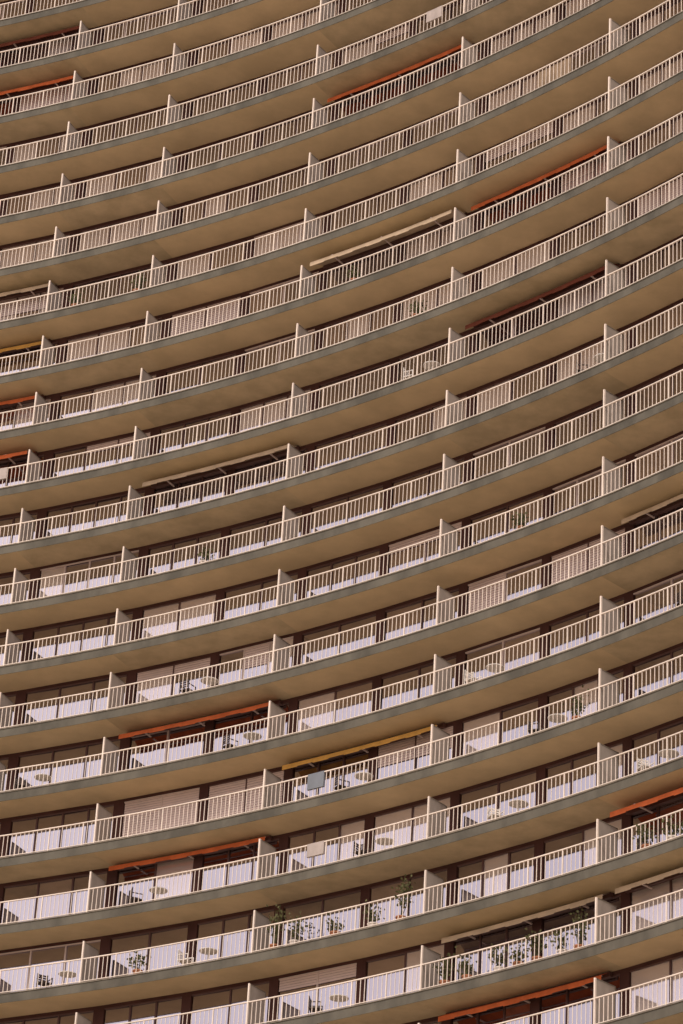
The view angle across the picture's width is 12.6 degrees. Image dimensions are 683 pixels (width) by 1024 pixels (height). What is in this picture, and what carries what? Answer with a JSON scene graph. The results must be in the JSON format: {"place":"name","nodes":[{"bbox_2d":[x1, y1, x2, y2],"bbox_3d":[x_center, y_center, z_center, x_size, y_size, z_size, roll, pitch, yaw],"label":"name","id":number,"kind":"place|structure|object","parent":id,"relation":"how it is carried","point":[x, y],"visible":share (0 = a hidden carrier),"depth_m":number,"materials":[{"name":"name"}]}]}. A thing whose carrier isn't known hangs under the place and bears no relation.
{"place":"outdoors","nodes":[
{"label":"outdoors","id":0,"kind":"place"},
{"bbox_2d":[0,0,682,1023],"bbox_3d":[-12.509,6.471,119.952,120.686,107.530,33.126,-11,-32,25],"label":"curved apartment tower","id":1,"kind":"structure","parent":0,"point":[220,174],"depth_m":119.02,"materials":[{"name":"paint"}]},
{"bbox_2d":[0,451,37,463],"bbox_3d":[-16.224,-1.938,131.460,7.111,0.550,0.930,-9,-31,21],"label":"awning","id":2,"kind":"object","parent":1,"relation":"attached to","point":[12,457],"visible":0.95,"depth_m":130.62,"materials":[{"name":"orange fabric"}]},
{"bbox_2d":[14,778,27,788],"bbox_3d":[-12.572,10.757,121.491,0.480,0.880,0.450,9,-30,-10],"label":"balcony chair","id":3,"kind":"object","parent":1,"relation":"on","point":[16,786],"visible":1,"depth_m":121.53,"materials":[{"name":"brown"}]},
{"bbox_2d":[0,395,44,407],"bbox_3d":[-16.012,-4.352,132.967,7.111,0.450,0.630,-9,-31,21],"label":"awning","id":4,"kind":"object","parent":1,"relation":"attached to","point":[20,401],"visible":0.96,"depth_m":131.99,"materials":[{"name":"orange fabric"}]},
{"bbox_2d":[0,339,50,353],"bbox_3d":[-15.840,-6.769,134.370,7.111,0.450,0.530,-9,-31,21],"label":"awning","id":5,"kind":"object","parent":1,"relation":"attached to","point":[21,347],"visible":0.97,"depth_m":133.47,"materials":[{"name":"yellow"}]},
{"bbox_2d":[0,283,57,300],"bbox_3d":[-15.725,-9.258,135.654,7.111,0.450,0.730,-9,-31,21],"label":"awning","id":6,"kind":"object","parent":1,"relation":"attached to","point":[34,290],"visible":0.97,"depth_m":134.88,"materials":[{"name":"beige fabric"}]},
{"bbox_2d":[0,26,79,51],"bbox_3d":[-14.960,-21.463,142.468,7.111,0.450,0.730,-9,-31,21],"label":"awning","id":7,"kind":"object","parent":1,"relation":"attached to","point":[37,39],"visible":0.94,"depth_m":142.06,"materials":[{"name":"red"}]},
{"bbox_2d":[0,75,81,99],"bbox_3d":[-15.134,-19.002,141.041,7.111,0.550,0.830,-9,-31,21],"label":"awning","id":8,"kind":"object","parent":1,"relation":"attached to","point":[35,88],"visible":0.93,"depth_m":140.58,"materials":[{"name":"red"}]},
{"bbox_2d":[34,774,50,783],"bbox_3d":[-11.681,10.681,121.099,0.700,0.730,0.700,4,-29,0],"label":"balcony table","id":9,"kind":"object","parent":1,"relation":"on","point":[45,777],"visible":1,"depth_m":121.21,"materials":[{"name":"white"}]},
{"bbox_2d":[36,973,52,988],"bbox_3d":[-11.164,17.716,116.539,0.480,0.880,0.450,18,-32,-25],"label":"balcony chair","id":10,"kind":"object","parent":1,"relation":"on","point":[43,982],"visible":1,"depth_m":116.58,"materials":[{"name":"grey"}]},
{"bbox_2d":[58,971,75,981],"bbox_3d":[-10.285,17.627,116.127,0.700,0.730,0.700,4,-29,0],"label":"balcony table","id":11,"kind":"object","parent":1,"relation":"on","point":[65,974],"visible":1,"depth_m":116.23,"materials":[{"name":"white"}]},
{"bbox_2d":[68,283,85,305],"bbox_3d":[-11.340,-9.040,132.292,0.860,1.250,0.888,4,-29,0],"label":"potted plant","id":12,"kind":"object","parent":1,"relation":"on","point":[73,299],"visible":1,"depth_m":132.25,"materials":[{"name":"green plant"}]},
{"bbox_2d":[128,887,142,903],"bbox_3d":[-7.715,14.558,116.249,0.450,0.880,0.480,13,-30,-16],"label":"balcony chair","id":13,"kind":"object","parent":1,"relation":"on","point":[132,898],"visible":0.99,"depth_m":116.19,"materials":[{"name":"grey"}]},
{"bbox_2d":[127,270,148,290],"bbox_3d":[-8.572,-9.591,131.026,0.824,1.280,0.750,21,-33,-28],"label":"potted plant","id":14,"kind":"object","parent":1,"relation":"on","point":[141,281],"visible":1,"depth_m":130.96,"materials":[{"name":"green plant"}]},
{"bbox_2d":[127,947,151,973],"bbox_3d":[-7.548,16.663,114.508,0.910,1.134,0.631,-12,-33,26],"label":"potted plant","id":15,"kind":"object","parent":1,"relation":"on","point":[135,960],"visible":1,"depth_m":114.47,"materials":[{"name":"green plant"}]},
{"bbox_2d":[149,887,167,899],"bbox_3d":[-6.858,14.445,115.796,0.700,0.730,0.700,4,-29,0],"label":"balcony table","id":16,"kind":"object","parent":1,"relation":"on","point":[158,890],"visible":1,"depth_m":115.89,"materials":[{"name":"white"}]},
{"bbox_2d":[177,949,193,966],"bbox_3d":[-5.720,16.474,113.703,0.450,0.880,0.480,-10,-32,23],"label":"balcony chair","id":17,"kind":"object","parent":1,"relation":"on","point":[185,960],"visible":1,"depth_m":113.70,"materials":[{"name":"white"}]},
{"bbox_2d":[179,678,195,693],"bbox_3d":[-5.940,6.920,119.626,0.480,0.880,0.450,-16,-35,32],"label":"balcony chair","id":18,"kind":"object","parent":1,"relation":"on","point":[184,690],"visible":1,"depth_m":119.57,"materials":[{"name":"grey"}]},
{"bbox_2d":[109,835,271,870],"bbox_3d":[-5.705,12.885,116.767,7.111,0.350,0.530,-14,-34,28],"label":"awning","id":19,"kind":"object","parent":1,"relation":"attached to","point":[192,854],"visible":1,"depth_m":116.66,"materials":[{"name":"orange fabric"}]},
{"bbox_2d":[119,699,281,738],"bbox_3d":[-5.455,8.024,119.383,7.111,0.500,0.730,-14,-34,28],"label":"awning","id":20,"kind":"object","parent":1,"relation":"attached to","point":[202,720],"visible":0.99,"depth_m":119.25,"materials":[{"name":"orange fabric"}]},
{"bbox_2d":[197,547,216,562],"bbox_3d":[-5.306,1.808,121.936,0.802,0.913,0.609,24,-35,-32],"label":"potted plant","id":21,"kind":"object","parent":1,"relation":"on","point":[204,553],"visible":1,"depth_m":121.92,"materials":[{"name":"green plant"}]},
{"bbox_2d":[199,947,216,959],"bbox_3d":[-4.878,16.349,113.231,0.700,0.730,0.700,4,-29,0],"label":"balcony table","id":22,"kind":"object","parent":1,"relation":"on","point":[211,951],"visible":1,"depth_m":113.31,"materials":[{"name":"white"}]},
{"bbox_2d":[200,677,218,686],"bbox_3d":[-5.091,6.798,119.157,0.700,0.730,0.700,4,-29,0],"label":"balcony table","id":23,"kind":"object","parent":1,"relation":"on","point":[212,682],"visible":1,"depth_m":119.29,"materials":[{"name":"white"}]},
{"bbox_2d":[142,445,299,488],"bbox_3d":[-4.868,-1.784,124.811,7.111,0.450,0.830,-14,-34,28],"label":"awning","id":24,"kind":"object","parent":1,"relation":"attached to","point":[225,466],"visible":0.99,"depth_m":124.84,"materials":[{"name":"beige fabric"}]},
{"bbox_2d":[222,733,237,749],"bbox_3d":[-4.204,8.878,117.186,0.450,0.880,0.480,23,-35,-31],"label":"balcony chair","id":25,"kind":"object","parent":1,"relation":"on","point":[228,745],"visible":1,"depth_m":117.14,"materials":[{"name":"grey metal"}]},
{"bbox_2d":[244,732,261,742],"bbox_3d":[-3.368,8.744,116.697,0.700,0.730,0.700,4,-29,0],"label":"balcony table","id":26,"kind":"object","parent":1,"relation":"on","point":[253,736],"visible":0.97,"depth_m":116.81,"materials":[{"name":"white"}]},
{"bbox_2d":[266,904,289,948],"bbox_3d":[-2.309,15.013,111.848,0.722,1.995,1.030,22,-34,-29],"label":"potted plant","id":27,"kind":"object","parent":1,"relation":"on","point":[277,920],"visible":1,"depth_m":111.78,"materials":[{"name":"green plant"}]},
{"bbox_2d":[288,911,310,944],"bbox_3d":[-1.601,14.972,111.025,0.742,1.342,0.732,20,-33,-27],"label":"potted plant","id":28,"kind":"object","parent":1,"relation":"on","point":[298,928],"visible":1,"depth_m":111.03,"materials":[{"name":"green plant"}]},
{"bbox_2d":[308,996,322,1014],"bbox_3d":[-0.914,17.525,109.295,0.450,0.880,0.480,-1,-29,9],"label":"balcony chair","id":29,"kind":"object","parent":1,"relation":"on","point":[310,1007],"visible":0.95,"depth_m":109.25,"materials":[{"name":"grey"}]},
{"bbox_2d":[325,912,344,935],"bbox_3d":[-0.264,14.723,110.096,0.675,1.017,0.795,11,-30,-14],"label":"potted plant","id":30,"kind":"object","parent":1,"relation":"on","point":[332,926],"visible":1,"depth_m":110.06,"materials":[{"name":"green plant"}]},
{"bbox_2d":[330,994,348,1008],"bbox_3d":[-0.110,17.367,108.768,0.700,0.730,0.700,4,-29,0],"label":"balcony table","id":31,"kind":"object","parent":1,"relation":"on","point":[332,998],"visible":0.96,"depth_m":108.88,"materials":[{"name":"white"}]},
{"bbox_2d":[333,774,349,789],"bbox_3d":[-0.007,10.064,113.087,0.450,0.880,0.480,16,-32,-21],"label":"balcony chair","id":32,"kind":"object","parent":1,"relation":"on","point":[336,783],"visible":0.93,"depth_m":113.04,"materials":[{"name":"grey"}]},
{"bbox_2d":[0,0,682,1023],"bbox_3d":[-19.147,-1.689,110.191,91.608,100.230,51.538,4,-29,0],"label":"windows","id":33,"kind":"structure","parent":1,"relation":"in","point":[233,995],"depth_m":118.87,"materials":[{"name":"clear glass"}]},
{"bbox_2d":[347,265,360,279],"bbox_3d":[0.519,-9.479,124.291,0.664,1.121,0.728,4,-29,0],"label":"potted plant","id":34,"kind":"object","parent":1,"relation":"on","point":[353,274],"visible":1,"depth_m":124.19,"materials":[{"name":"green plant"}]},
{"bbox_2d":[353,841,370,856],"bbox_3d":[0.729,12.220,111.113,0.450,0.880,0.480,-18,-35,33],"label":"balcony chair","id":35,"kind":"object","parent":1,"relation":"on","point":[361,850],"visible":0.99,"depth_m":111.13,"materials":[{"name":"brown"}]},
{"bbox_2d":[282,722,445,769],"bbox_3d":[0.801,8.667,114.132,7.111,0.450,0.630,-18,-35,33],"label":"awning","id":36,"kind":"object","parent":1,"relation":"attached to","point":[383,742],"visible":0.98,"depth_m":114.04,"materials":[{"name":"yellow"}]},
{"bbox_2d":[354,772,373,780],"bbox_3d":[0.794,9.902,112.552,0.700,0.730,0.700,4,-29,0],"label":"balcony table","id":37,"kind":"object","parent":1,"relation":"on","point":[370,775],"visible":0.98,"depth_m":112.69,"materials":[{"name":"white"}]},
{"bbox_2d":[362,899,384,926],"bbox_3d":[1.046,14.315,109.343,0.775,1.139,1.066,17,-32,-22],"label":"potted plant","id":38,"kind":"object","parent":1,"relation":"on","point":[371,912],"visible":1,"depth_m":109.19,"materials":[{"name":"green plant"}]},
{"bbox_2d":[375,837,394,845],"bbox_3d":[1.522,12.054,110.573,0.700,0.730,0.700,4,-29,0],"label":"balcony table","id":39,"kind":"object","parent":1,"relation":"on","point":[379,840],"visible":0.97,"depth_m":110.69,"materials":[{"name":"white"}]},
{"bbox_2d":[310,210,467,269],"bbox_3d":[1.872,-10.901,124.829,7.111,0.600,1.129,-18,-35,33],"label":"awning","id":40,"kind":"object","parent":1,"relation":"attached to","point":[430,224],"visible":0.98,"depth_m":124.95,"materials":[{"name":"beige fabric"}]},
{"bbox_2d":[327,43,473,103],"bbox_3d":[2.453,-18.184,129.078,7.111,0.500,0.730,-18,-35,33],"label":"awning","id":41,"kind":"object","parent":1,"relation":"attached to","point":[381,81],"visible":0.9,"depth_m":129.15,"materials":[{"name":"red"}]},
{"bbox_2d":[391,874,415,919],"bbox_3d":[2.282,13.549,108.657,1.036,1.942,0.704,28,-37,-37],"label":"potted plant","id":42,"kind":"object","parent":1,"relation":"on","point":[402,891],"visible":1,"depth_m":108.58,"materials":[{"name":"green plant"}]},
{"bbox_2d":[403,368,412,378],"bbox_3d":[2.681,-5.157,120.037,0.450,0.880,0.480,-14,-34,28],"label":"balcony chair","id":43,"kind":"object","parent":1,"relation":"on","point":[407,375],"visible":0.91,"depth_m":119.97,"materials":[{"name":"white plastic"}]},
{"bbox_2d":[407,300,427,316],"bbox_3d":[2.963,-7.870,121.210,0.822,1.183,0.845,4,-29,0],"label":"potted plant","id":44,"kind":"object","parent":1,"relation":"on","point":[418,305],"visible":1,"depth_m":121.15,"materials":[{"name":"green plant"}]},
{"bbox_2d":[423,361,439,369],"bbox_3d":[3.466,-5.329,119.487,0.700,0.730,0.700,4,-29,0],"label":"balcony table","id":45,"kind":"object","parent":1,"relation":"on","point":[431,365],"visible":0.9,"depth_m":119.58,"materials":[{"name":"white plastic"}]},
{"bbox_2d":[432,953,455,984],"bbox_3d":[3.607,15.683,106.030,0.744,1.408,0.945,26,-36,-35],"label":"potted plant","id":46,"kind":"object","parent":1,"relation":"on","point":[445,977],"visible":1,"depth_m":105.97,"materials":[{"name":"green plant"}]},
{"bbox_2d":[455,946,480,979],"bbox_3d":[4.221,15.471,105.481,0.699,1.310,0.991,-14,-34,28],"label":"potted plant","id":47,"kind":"object","parent":1,"relation":"on","point":[467,966],"visible":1,"depth_m":105.31,"materials":[{"name":"green plant"}]},
{"bbox_2d":[464,670,481,683],"bbox_3d":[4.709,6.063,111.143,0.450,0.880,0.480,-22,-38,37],"label":"balcony chair","id":48,"kind":"object","parent":1,"relation":"on","point":[469,678],"visible":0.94,"depth_m":111.15,"materials":[{"name":"white plastic"}]},
{"bbox_2d":[486,663,503,673],"bbox_3d":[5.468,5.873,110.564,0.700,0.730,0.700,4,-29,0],"label":"balcony table","id":49,"kind":"object","parent":1,"relation":"on","point":[494,668],"visible":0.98,"depth_m":110.68,"materials":[{"name":"white"}]},
{"bbox_2d":[488,807,503,819],"bbox_3d":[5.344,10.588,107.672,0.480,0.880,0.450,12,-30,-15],"label":"balcony chair","id":50,"kind":"object","parent":1,"relation":"on","point":[493,815],"visible":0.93,"depth_m":107.77,"materials":[{"name":"white"}]},
{"bbox_2d":[488,943,509,971],"bbox_3d":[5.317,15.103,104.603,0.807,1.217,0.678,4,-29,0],"label":"potted plant","id":51,"kind":"object","parent":1,"relation":"on","point":[502,957],"visible":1,"depth_m":104.51,"materials":[{"name":"green plant"}]},
{"bbox_2d":[509,799,528,810],"bbox_3d":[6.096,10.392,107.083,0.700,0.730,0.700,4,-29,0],"label":"balcony table","id":52,"kind":"object","parent":1,"relation":"on","point":[513,803],"visible":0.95,"depth_m":107.20,"materials":[{"name":"white"}]},
{"bbox_2d":[506,941,533,965],"bbox_3d":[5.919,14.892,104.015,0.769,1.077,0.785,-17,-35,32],"label":"potted plant","id":53,"kind":"object","parent":1,"relation":"on","point":[515,956],"visible":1,"depth_m":103.94,"materials":[{"name":"green plant"}]},
{"bbox_2d":[511,512,530,528],"bbox_3d":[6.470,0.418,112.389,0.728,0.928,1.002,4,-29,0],"label":"potted plant","id":54,"kind":"object","parent":1,"relation":"on","point":[519,518],"visible":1,"depth_m":112.35,"materials":[{"name":"green plant"}]},
{"bbox_2d":[438,971,611,1021],"bbox_3d":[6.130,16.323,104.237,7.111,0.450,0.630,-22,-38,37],"label":"awning","id":55,"kind":"object","parent":1,"relation":"attached to","point":[583,982],"visible":0.98,"depth_m":104.09,"materials":[{"name":"orange fabric"}]},
{"bbox_2d":[441,892,612,943],"bbox_3d":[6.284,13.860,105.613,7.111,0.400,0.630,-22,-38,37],"label":"awning","id":56,"kind":"object","parent":1,"relation":"attached to","point":[529,919],"visible":0.96,"depth_m":105.47,"materials":[{"name":"beige fabric"}]},
{"bbox_2d":[527,719,542,733],"bbox_3d":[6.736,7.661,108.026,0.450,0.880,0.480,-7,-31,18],"label":"balcony chair","id":57,"kind":"object","parent":1,"relation":"on","point":[529,727],"visible":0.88,"depth_m":107.98,"materials":[{"name":"white plastic"}]},
{"bbox_2d":[525,928,551,960],"bbox_3d":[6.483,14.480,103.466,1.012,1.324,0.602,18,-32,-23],"label":"potted plant","id":58,"kind":"object","parent":1,"relation":"on","point":[538,946],"visible":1,"depth_m":103.46,"materials":[{"name":"green plant"}]},
{"bbox_2d":[465,264,620,330],"bbox_3d":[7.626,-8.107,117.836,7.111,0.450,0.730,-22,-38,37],"label":"awning","id":59,"kind":"object","parent":1,"relation":"attached to","point":[559,291],"visible":0.95,"depth_m":117.94,"materials":[{"name":"red fabric"}]},
{"bbox_2d":[471,141,622,210],"bbox_3d":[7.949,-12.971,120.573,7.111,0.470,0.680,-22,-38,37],"label":"awning","id":60,"kind":"object","parent":1,"relation":"attached to","point":[534,182],"visible":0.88,"depth_m":120.67,"materials":[{"name":"red fabric"}]},
{"bbox_2d":[548,714,567,722],"bbox_3d":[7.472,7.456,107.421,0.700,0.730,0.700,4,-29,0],"label":"balcony table","id":61,"kind":"object","parent":1,"relation":"on","point":[550,717],"visible":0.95,"depth_m":107.57,"materials":[{"name":"white"}]},
{"bbox_2d":[548,928,568,952],"bbox_3d":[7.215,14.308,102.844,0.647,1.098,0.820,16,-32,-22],"label":"potted plant","id":62,"kind":"object","parent":1,"relation":"on","point":[558,939],"visible":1,"depth_m":102.83,"materials":[{"name":"green plant"}]},
{"bbox_2d":[562,685,590,719],"bbox_3d":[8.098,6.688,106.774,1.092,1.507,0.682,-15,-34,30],"label":"potted plant","id":63,"kind":"object","parent":1,"relation":"on","point":[576,707],"visible":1,"depth_m":106.71,"materials":[{"name":"green plant"}]},
{"bbox_2d":[569,906,594,949],"bbox_3d":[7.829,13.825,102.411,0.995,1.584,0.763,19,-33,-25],"label":"potted plant","id":64,"kind":"object","parent":1,"relation":"on","point":[583,928],"visible":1,"depth_m":102.45,"materials":[{"name":"green plant"}]},
{"bbox_2d":[576,360,587,372],"bbox_3d":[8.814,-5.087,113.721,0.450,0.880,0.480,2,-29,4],"label":"balcony chair","id":65,"kind":"object","parent":1,"relation":"on","point":[579,370],"visible":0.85,"depth_m":113.61,"materials":[{"name":"white"}]},
{"bbox_2d":[594,353,603,362],"bbox_3d":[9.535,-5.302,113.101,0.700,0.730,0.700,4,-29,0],"label":"balcony table","id":66,"kind":"object","parent":1,"relation":"on","point":[600,359],"visible":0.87,"depth_m":113.23,"materials":[{"name":"white plastic"}]},
{"bbox_2d":[636,759,653,771],"bbox_3d":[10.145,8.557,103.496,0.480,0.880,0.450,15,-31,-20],"label":"balcony chair","id":67,"kind":"object","parent":1,"relation":"on","point":[643,765],"visible":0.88,"depth_m":103.56,"materials":[{"name":"white plastic"}]},
{"bbox_2d":[632,824,659,847],"bbox_3d":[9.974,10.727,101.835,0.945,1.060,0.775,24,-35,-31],"label":"potted plant","id":68,"kind":"object","parent":1,"relation":"on","point":[643,836],"visible":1,"depth_m":101.82,"materials":[{"name":"green plant"}]},
{"bbox_2d":[610,787,682,816],"bbox_3d":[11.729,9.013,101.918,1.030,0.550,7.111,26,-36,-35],"label":"awning","id":69,"kind":"object","parent":1,"relation":"attached to","point":[654,802],"visible":1,"depth_m":103.33,"materials":[{"name":"orange fabric"}]},
{"bbox_2d":[615,867,682,893],"bbox_3d":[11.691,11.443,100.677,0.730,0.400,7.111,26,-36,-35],"label":"awning","id":70,"kind":"object","parent":1,"relation":"attached to","point":[655,880],"visible":1,"depth_m":102.06,"materials":[{"name":"beige fabric"}]},
{"bbox_2d":[621,494,682,525],"bbox_3d":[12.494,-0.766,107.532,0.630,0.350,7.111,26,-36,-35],"label":"awning","id":71,"kind":"object","parent":1,"relation":"attached to","point":[660,508],"visible":1,"depth_m":109.01,"materials":[{"name":"beige fabric"}]},
{"bbox_2d":[659,749,678,760],"bbox_3d":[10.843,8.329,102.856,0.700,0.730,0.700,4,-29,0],"label":"balcony table","id":72,"kind":"object","parent":1,"relation":"on","point":[669,753],"visible":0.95,"depth_m":102.96,"materials":[{"name":"white"}]},
{"bbox_2d":[661,814,682,838],"bbox_3d":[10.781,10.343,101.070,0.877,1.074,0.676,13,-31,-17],"label":"potted plant","id":73,"kind":"object","parent":1,"relation":"on","point":[678,827],"visible":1,"depth_m":101.04,"materials":[{"name":"green plant"}]},
{"bbox_2d":[675,589,682,606],"bbox_3d":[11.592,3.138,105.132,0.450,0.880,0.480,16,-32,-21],"label":"balcony chair","id":74,"kind":"object","parent":1,"relation":"on","point":[678,600],"visible":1,"depth_m":105.12,"materials":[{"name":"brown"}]}
]}

